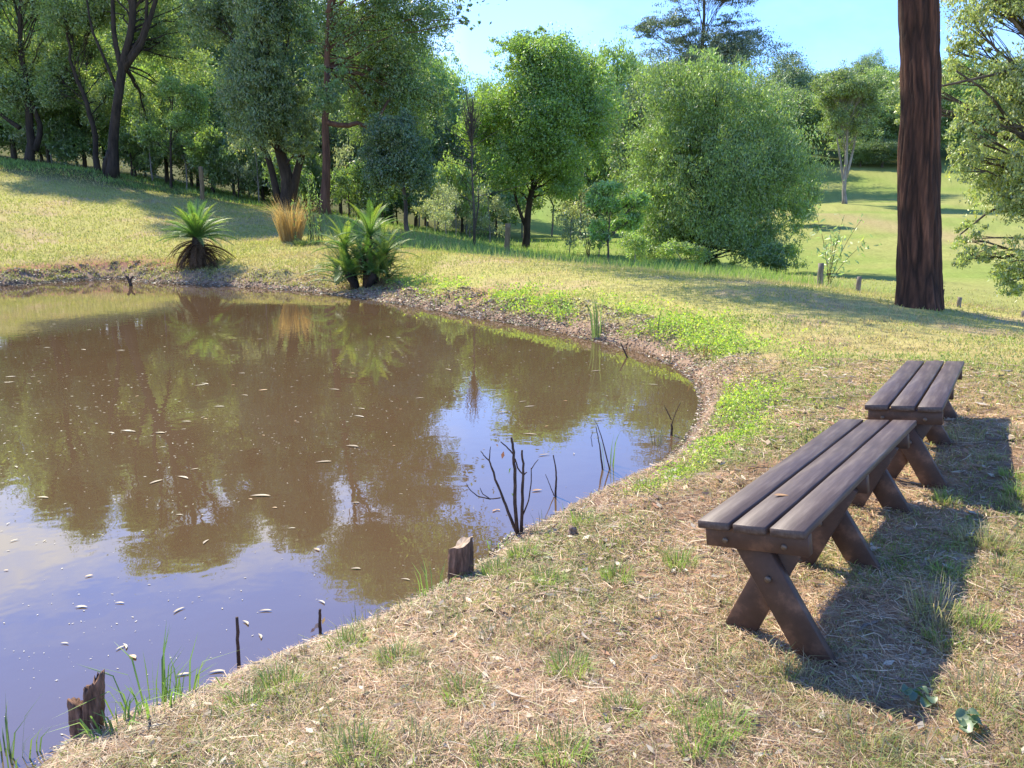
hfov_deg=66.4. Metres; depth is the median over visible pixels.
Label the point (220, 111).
forest tree
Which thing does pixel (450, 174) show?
shrub
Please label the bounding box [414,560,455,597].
reed clump
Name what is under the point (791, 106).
forest tree
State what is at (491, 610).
fallen twig
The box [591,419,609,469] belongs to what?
dead stalk
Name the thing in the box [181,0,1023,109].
sky
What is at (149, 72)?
forest tree
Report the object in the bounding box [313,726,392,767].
grass tuft
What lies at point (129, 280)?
dead stick
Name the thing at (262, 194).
forest tree
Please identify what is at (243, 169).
shrub
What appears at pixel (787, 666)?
grass tuft
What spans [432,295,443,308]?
reed clump
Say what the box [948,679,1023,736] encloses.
grass tuft
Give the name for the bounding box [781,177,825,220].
shrub
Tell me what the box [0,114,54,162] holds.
forest tree
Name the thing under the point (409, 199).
shrub
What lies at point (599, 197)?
sapling
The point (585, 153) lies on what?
forest tree
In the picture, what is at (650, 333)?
reed clump
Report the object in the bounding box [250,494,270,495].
floating leaf
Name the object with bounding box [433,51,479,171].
forest tree
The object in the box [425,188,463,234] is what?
shrub
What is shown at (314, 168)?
shrub
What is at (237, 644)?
stake
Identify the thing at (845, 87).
paddock tree
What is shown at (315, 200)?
shrub
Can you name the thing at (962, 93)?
forest tree
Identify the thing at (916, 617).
grass tuft
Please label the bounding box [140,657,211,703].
reed clump
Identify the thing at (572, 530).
stump
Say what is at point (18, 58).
gum tree
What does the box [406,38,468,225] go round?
forest tree
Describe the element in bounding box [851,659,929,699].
grass tuft
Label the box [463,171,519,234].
shrub
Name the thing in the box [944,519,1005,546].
grass tuft
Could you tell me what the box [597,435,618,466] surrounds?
reed clump
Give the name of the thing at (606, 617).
fallen twig
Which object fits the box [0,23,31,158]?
forest tree
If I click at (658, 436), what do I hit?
reed clump
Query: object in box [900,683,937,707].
broadleaf weed
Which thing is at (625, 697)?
grass tuft
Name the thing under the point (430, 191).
shrub
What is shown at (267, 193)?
shrub
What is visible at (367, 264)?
cycad
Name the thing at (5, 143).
shrub
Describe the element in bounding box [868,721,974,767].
grass tuft
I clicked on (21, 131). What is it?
shrub
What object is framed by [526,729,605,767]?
grass tuft
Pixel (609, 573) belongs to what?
grass tuft
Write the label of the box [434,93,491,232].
forest tree
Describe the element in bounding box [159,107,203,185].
forest tree
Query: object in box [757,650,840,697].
grass tuft
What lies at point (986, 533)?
grass tuft
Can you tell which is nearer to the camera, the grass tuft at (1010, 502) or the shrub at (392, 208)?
the grass tuft at (1010, 502)
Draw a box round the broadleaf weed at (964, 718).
[955,707,982,732]
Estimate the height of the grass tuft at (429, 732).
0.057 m
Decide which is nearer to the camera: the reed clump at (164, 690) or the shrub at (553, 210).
the reed clump at (164, 690)
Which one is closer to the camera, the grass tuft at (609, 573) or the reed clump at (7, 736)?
the reed clump at (7, 736)
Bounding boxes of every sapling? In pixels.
[136,72,215,188]
[564,209,602,258]
[580,179,656,259]
[805,205,882,284]
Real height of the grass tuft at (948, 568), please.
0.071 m
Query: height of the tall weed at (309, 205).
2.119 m
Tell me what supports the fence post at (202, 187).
on the ground at (872, 192)
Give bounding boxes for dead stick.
[125,275,133,285]
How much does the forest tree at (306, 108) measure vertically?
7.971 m
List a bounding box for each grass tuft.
[206,678,271,721]
[239,655,318,699]
[265,671,349,722]
[294,710,379,767]
[303,687,385,734]
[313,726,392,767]
[315,619,375,654]
[321,708,395,767]
[328,607,401,638]
[358,635,436,680]
[359,635,421,667]
[369,707,464,767]
[381,673,448,717]
[384,716,463,761]
[396,587,441,610]
[425,606,476,637]
[428,668,500,710]
[432,595,479,622]
[438,662,503,701]
[459,718,542,767]
[466,612,532,651]
[472,554,513,578]
[502,538,543,560]
[510,607,577,648]
[511,586,575,623]
[511,706,613,767]
[522,560,572,587]
[524,635,603,681]
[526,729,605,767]
[564,505,605,526]
[576,587,630,617]
[588,555,644,585]
[589,679,688,735]
[591,685,655,728]
[626,586,682,621]
[630,476,658,490]
[647,678,734,726]
[656,545,707,571]
[659,712,741,762]
[666,610,732,641]
[671,687,771,742]
[673,631,744,672]
[694,574,742,605]
[704,599,772,628]
[715,717,803,767]
[730,632,816,681]
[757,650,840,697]
[817,692,915,761]
[828,728,935,767]
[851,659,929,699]
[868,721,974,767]
[885,563,994,629]
[893,595,979,634]
[910,621,973,650]
[921,619,1015,661]
[923,556,973,580]
[925,485,971,506]
[929,650,1023,704]
[933,666,1022,714]
[943,595,1016,633]
[944,423,988,443]
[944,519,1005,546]
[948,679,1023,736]
[952,521,1020,552]
[962,548,1023,579]
[967,446,1009,463]
[968,520,1023,555]
[970,556,1023,583]
[993,477,1023,499]
[996,464,1023,480]
[996,486,1023,507]
[1001,422,1023,434]
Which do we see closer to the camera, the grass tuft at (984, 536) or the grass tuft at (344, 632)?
the grass tuft at (344, 632)
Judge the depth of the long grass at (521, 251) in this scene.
33.28 m
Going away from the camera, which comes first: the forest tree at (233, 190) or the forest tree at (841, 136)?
the forest tree at (233, 190)
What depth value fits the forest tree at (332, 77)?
53.07 m
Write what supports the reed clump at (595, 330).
in the pond water
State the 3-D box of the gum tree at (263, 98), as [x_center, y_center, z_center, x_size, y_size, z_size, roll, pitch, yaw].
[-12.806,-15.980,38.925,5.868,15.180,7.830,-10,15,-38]
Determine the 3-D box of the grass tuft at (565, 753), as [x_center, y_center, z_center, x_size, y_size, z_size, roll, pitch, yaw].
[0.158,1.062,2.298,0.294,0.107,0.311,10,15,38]
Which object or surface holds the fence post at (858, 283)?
on the ground at (872, 192)
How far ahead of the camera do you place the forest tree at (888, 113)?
116.31 m
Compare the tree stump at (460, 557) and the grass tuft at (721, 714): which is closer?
the grass tuft at (721, 714)
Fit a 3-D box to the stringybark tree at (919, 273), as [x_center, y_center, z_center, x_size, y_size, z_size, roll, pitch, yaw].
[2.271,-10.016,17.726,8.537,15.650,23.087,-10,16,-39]
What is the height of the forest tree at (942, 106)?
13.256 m
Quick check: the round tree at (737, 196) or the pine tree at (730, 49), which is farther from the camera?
the pine tree at (730, 49)
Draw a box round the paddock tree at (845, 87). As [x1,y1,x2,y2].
[806,58,888,203]
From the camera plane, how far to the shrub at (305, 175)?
44.13 m
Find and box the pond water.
[0,280,701,767]
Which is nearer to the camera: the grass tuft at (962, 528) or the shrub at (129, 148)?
the grass tuft at (962, 528)
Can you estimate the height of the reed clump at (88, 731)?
0.155 m
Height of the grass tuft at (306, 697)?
0.094 m
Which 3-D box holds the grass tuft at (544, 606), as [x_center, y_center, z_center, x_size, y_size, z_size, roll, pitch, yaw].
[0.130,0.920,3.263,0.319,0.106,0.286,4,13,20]
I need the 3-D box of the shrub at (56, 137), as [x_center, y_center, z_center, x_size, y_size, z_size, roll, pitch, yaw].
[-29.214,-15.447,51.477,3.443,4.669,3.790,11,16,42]
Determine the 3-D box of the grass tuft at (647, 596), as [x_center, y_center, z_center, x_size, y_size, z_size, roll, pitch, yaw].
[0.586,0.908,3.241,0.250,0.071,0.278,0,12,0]
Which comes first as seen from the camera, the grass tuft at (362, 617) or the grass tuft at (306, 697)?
the grass tuft at (306, 697)
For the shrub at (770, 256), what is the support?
on the ground at (872, 192)
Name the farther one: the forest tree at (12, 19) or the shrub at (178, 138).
the forest tree at (12, 19)
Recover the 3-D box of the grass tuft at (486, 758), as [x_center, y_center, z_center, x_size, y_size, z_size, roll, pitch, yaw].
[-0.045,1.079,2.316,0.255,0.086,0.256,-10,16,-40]
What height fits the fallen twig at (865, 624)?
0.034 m
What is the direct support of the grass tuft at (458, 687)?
on the ground at (872, 192)
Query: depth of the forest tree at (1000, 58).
153.38 m
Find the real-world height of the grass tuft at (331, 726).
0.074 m
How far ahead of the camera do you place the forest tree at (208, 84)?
50.48 m
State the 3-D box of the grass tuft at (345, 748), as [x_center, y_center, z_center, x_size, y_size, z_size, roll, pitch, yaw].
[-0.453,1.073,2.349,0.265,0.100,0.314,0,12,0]
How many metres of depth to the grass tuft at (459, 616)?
3.24 m
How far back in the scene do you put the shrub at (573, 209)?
60.88 m
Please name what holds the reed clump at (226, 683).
on the ground at (872, 192)
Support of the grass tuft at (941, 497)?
on the ground at (872, 192)
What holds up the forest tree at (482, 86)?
on the ground at (872, 192)
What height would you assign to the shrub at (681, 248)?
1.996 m
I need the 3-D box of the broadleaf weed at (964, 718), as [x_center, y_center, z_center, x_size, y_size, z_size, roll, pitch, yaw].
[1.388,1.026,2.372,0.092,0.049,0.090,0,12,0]
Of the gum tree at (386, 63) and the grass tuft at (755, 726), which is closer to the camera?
the grass tuft at (755, 726)
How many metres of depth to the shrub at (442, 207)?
63.31 m
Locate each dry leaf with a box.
[506,690,523,696]
[636,572,651,575]
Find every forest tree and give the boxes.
[0,1,45,157]
[0,2,98,160]
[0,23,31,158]
[0,59,90,162]
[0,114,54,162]
[0,127,11,152]
[23,0,149,169]
[43,30,122,168]
[98,0,164,174]
[98,94,153,177]
[113,0,236,187]
[119,49,210,182]
[154,45,238,191]
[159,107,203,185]
[192,103,258,196]
[197,0,244,193]
[211,28,315,137]
[230,138,274,201]
[268,103,321,209]
[290,0,345,203]
[295,1,407,218]
[305,108,362,214]
[331,113,402,218]
[373,6,447,223]
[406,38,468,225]
[414,95,455,226]
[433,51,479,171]
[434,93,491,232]
[462,74,520,188]
[557,48,610,234]
[575,30,647,235]
[599,64,685,232]
[719,80,808,148]
[740,73,787,132]
[767,49,815,100]
[768,85,822,144]
[787,88,834,155]
[801,66,824,96]
[815,96,888,153]
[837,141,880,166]
[844,89,899,159]
[849,51,881,75]
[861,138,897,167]
[862,47,888,69]
[864,64,896,90]
[878,64,899,120]
[878,80,948,140]
[940,61,970,152]
[940,82,1015,160]
[941,50,987,89]
[962,80,1023,146]
[980,54,1019,81]
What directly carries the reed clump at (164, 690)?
on the ground at (872, 192)
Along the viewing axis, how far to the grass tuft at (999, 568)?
3.44 m
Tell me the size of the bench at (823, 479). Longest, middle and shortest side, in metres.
2.044 x 0.637 x 0.525 m
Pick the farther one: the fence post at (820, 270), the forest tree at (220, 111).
the forest tree at (220, 111)
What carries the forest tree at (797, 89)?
on the ground at (872, 192)
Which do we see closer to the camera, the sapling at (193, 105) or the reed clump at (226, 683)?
the reed clump at (226, 683)
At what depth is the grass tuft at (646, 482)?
4.88 m
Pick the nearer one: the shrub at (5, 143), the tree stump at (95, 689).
the tree stump at (95, 689)
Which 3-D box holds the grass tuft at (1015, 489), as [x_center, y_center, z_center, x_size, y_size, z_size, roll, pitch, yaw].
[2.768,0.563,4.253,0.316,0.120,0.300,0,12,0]
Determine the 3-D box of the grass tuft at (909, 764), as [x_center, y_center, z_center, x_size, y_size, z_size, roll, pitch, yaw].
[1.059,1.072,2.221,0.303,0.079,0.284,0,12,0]
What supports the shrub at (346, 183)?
on the ground at (872, 192)
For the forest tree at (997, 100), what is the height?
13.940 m
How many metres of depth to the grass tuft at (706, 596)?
3.35 m
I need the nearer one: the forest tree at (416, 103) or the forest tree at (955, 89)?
the forest tree at (416, 103)
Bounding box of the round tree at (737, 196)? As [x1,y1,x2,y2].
[607,45,853,271]
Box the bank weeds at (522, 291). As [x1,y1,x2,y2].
[385,270,873,495]
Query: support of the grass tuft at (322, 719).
on the ground at (872, 192)
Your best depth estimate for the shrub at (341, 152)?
46.14 m
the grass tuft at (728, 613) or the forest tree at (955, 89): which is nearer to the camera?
the grass tuft at (728, 613)
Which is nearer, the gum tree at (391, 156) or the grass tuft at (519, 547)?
the grass tuft at (519, 547)
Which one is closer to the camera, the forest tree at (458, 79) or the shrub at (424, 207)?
the shrub at (424, 207)
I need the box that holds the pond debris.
[0,321,687,734]
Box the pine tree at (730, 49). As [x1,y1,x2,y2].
[620,0,816,179]
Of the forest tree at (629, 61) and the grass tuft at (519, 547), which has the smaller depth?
the grass tuft at (519, 547)
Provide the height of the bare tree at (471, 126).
6.789 m
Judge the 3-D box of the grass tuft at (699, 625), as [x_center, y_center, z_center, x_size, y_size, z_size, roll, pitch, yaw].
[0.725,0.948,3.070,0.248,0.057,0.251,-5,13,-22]
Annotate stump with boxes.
[67,669,104,741]
[447,536,473,582]
[567,525,576,536]
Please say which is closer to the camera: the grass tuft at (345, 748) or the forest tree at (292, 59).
the grass tuft at (345, 748)
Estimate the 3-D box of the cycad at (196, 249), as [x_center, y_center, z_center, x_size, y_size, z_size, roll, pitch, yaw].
[-9.302,-4.188,23.220,2.343,2.696,2.420,0,12,0]
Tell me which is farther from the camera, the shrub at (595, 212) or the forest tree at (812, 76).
the forest tree at (812, 76)
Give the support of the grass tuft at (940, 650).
on the ground at (872, 192)
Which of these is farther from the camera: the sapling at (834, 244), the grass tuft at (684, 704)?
the sapling at (834, 244)
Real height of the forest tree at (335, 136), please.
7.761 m
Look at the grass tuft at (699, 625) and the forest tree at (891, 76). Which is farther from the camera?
the forest tree at (891, 76)
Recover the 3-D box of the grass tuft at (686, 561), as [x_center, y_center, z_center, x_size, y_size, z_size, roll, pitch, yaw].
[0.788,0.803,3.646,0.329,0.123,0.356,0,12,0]
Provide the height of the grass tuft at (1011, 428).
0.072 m
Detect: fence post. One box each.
[198,166,204,199]
[504,223,510,252]
[817,263,823,284]
[856,276,861,290]
[957,297,961,307]
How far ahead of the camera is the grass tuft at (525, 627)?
3.07 m
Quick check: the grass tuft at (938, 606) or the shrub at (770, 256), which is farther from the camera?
the shrub at (770, 256)
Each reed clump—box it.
[0,693,52,767]
[47,691,171,745]
[56,621,247,720]
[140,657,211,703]
[205,670,253,691]
[283,635,321,664]
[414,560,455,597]
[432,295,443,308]
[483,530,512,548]
[548,293,576,320]
[586,295,610,338]
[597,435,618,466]
[646,423,669,445]
[647,309,671,336]
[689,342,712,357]
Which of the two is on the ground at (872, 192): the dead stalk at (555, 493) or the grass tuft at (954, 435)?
the grass tuft at (954, 435)
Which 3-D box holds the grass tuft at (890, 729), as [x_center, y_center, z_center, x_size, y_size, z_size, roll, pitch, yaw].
[1.082,1.047,2.358,0.311,0.096,0.325,0,12,0]
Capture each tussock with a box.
[259,195,319,242]
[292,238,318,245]
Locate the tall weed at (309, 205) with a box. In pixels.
[291,183,323,242]
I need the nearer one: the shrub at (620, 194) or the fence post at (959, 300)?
the fence post at (959, 300)
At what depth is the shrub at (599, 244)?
42.56 m
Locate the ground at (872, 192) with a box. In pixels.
[0,128,1023,767]
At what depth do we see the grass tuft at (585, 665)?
2.80 m
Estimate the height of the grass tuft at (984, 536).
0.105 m
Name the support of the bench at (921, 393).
on the ground at (872, 192)
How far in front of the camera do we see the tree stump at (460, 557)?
3.81 m
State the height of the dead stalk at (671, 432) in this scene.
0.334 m
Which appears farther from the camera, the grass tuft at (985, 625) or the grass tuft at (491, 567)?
the grass tuft at (491, 567)
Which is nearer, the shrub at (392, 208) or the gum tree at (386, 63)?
the gum tree at (386, 63)
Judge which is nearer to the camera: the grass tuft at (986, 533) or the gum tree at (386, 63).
the grass tuft at (986, 533)
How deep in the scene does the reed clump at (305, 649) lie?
3.09 m
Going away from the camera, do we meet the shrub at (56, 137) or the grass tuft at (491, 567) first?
the grass tuft at (491, 567)
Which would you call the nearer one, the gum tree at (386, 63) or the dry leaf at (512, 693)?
the dry leaf at (512, 693)
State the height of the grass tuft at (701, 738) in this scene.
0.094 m
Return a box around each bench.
[698,419,916,666]
[865,361,963,488]
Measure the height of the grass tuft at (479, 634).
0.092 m
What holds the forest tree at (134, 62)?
on the ground at (872, 192)
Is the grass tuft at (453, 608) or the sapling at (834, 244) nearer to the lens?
the grass tuft at (453, 608)
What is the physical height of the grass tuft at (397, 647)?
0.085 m
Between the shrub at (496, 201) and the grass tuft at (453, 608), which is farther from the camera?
the shrub at (496, 201)
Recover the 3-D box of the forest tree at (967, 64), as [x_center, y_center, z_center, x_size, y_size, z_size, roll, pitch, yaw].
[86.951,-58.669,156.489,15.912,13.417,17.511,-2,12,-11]
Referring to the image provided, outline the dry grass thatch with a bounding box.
[33,357,1023,767]
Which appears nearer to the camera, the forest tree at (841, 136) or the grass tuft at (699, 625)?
the grass tuft at (699, 625)
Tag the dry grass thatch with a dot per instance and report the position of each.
(71, 757)
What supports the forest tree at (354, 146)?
on the ground at (872, 192)
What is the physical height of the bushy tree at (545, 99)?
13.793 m
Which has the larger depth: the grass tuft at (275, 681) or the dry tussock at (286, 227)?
the dry tussock at (286, 227)
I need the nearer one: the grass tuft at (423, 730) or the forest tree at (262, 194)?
the grass tuft at (423, 730)
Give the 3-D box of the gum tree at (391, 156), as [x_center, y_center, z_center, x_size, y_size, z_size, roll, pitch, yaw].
[-5.130,-9.372,34.838,3.987,5.728,3.640,0,12,0]
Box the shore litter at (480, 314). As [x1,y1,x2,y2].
[0,260,775,767]
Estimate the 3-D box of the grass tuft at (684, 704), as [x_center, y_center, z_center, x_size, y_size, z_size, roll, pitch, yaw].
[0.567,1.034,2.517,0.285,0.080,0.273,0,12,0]
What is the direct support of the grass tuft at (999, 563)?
on the ground at (872, 192)
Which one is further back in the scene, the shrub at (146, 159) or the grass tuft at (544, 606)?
the shrub at (146, 159)
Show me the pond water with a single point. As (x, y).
(406, 486)
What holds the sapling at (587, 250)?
on the ground at (872, 192)
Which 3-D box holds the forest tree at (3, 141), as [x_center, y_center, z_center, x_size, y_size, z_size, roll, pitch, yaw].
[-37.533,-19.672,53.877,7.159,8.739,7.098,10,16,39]
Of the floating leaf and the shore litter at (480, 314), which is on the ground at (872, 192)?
the shore litter at (480, 314)
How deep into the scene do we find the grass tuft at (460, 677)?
2.73 m
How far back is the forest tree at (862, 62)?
153.94 m
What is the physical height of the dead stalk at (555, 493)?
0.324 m
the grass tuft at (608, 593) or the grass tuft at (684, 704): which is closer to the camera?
the grass tuft at (684, 704)
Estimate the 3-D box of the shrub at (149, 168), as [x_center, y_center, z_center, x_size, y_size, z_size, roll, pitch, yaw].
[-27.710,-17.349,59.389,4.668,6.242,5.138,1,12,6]
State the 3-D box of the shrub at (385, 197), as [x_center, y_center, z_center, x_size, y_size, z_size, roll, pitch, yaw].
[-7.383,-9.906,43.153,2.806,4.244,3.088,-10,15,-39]
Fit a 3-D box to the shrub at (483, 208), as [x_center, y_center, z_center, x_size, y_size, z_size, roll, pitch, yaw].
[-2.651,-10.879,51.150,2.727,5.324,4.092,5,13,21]
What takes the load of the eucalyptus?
on the ground at (872, 192)
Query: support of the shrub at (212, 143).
on the ground at (872, 192)
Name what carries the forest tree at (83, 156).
on the ground at (872, 192)
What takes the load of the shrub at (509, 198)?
on the ground at (872, 192)
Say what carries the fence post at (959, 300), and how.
on the ground at (872, 192)
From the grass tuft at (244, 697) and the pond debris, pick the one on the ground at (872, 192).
the grass tuft at (244, 697)
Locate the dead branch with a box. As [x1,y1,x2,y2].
[466,437,537,536]
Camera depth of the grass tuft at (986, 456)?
4.85 m
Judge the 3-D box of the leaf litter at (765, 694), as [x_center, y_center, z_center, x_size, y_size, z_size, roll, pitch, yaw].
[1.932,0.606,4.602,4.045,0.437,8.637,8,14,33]
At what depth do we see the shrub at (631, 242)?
32.28 m
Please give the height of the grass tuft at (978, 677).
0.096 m
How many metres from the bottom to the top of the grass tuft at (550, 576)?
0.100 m
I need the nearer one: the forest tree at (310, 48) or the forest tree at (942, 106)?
the forest tree at (310, 48)
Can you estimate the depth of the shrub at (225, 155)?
47.03 m
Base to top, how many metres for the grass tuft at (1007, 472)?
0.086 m
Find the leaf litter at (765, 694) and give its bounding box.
[51,358,1023,767]
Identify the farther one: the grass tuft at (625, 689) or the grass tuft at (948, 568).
the grass tuft at (948, 568)
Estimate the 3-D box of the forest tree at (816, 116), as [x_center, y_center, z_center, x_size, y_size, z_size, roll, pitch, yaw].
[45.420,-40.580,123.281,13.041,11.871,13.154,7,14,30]
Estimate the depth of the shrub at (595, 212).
64.61 m
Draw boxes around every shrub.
[0,121,37,157]
[3,101,83,164]
[35,113,100,166]
[100,122,167,176]
[121,113,164,181]
[124,158,169,178]
[151,127,210,188]
[178,121,235,196]
[215,137,268,198]
[225,132,274,202]
[250,152,274,200]
[259,148,319,207]
[284,131,331,210]
[301,145,335,211]
[330,154,371,216]
[332,138,359,199]
[355,173,408,221]
[381,197,412,223]
[396,191,419,227]
[410,179,458,231]
[415,163,438,230]
[417,186,459,230]
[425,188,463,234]
[429,144,491,237]
[449,188,496,236]
[450,181,492,234]
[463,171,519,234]
[463,182,517,242]
[487,181,548,237]
[527,175,589,235]
[551,210,588,252]
[555,179,600,238]
[572,160,612,228]
[586,213,618,257]
[607,164,647,232]
[611,229,651,261]
[653,238,720,265]
[737,240,795,273]
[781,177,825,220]
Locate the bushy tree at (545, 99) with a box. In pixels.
[444,21,640,248]
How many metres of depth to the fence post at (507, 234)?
31.36 m
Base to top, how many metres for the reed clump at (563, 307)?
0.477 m
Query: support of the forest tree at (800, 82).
on the ground at (872, 192)
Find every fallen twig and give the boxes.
[432,610,465,634]
[469,608,508,614]
[589,608,624,628]
[857,616,885,632]
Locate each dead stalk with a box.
[545,455,556,496]
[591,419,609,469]
[664,402,680,435]
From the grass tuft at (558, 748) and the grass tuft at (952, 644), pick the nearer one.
the grass tuft at (558, 748)
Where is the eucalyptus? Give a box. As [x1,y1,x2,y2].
[891,0,1023,301]
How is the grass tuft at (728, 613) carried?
on the ground at (872, 192)
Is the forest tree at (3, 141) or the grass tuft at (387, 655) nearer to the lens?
the grass tuft at (387, 655)
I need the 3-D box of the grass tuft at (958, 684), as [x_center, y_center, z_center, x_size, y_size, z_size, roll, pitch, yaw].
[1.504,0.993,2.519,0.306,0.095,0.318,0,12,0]
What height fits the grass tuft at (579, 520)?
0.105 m
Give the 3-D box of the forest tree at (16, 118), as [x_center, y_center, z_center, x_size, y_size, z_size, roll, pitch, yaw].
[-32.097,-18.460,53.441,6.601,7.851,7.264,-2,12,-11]
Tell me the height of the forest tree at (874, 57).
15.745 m
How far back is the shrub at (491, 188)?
60.36 m
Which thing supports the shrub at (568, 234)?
on the ground at (872, 192)
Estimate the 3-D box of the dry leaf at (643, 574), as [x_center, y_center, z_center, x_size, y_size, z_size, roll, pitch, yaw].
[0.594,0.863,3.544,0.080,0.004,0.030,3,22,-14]
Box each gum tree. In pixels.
[0,0,76,162]
[24,0,135,171]
[73,0,218,178]
[179,0,321,210]
[278,0,480,214]
[351,106,440,231]
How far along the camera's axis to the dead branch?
4.53 m
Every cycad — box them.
[152,198,240,273]
[299,199,421,289]
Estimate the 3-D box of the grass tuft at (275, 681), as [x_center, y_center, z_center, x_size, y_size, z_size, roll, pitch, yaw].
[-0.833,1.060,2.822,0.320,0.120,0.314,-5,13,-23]
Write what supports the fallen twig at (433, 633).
on the ground at (872, 192)
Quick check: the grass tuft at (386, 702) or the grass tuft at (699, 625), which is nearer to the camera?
the grass tuft at (386, 702)
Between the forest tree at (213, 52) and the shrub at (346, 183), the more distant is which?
the forest tree at (213, 52)
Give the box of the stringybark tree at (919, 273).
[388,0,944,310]
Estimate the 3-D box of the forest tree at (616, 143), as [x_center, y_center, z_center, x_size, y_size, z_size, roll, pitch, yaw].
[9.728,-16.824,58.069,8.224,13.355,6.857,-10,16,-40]
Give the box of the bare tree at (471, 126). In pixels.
[432,84,536,245]
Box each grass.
[0,156,1023,311]
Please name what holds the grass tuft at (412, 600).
on the ground at (872, 192)
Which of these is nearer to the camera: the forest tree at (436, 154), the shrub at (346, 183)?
the shrub at (346, 183)
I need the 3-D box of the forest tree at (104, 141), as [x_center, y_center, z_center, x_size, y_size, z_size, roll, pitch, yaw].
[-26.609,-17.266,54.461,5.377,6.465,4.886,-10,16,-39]
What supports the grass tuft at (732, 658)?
on the ground at (872, 192)
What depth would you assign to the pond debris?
6.47 m
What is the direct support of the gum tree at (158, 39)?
on the ground at (872, 192)
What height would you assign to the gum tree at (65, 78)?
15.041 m
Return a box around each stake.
[235,617,240,666]
[310,609,324,633]
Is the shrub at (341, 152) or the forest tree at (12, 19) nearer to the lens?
the shrub at (341, 152)
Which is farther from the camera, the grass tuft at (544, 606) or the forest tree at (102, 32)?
the forest tree at (102, 32)
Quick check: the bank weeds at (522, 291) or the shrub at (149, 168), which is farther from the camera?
the shrub at (149, 168)
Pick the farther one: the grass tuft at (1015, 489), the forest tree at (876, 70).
the forest tree at (876, 70)
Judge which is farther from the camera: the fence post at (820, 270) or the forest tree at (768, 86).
the forest tree at (768, 86)
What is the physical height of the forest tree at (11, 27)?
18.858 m
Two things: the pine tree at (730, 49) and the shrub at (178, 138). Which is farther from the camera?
the pine tree at (730, 49)
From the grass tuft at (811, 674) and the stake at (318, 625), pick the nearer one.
the grass tuft at (811, 674)

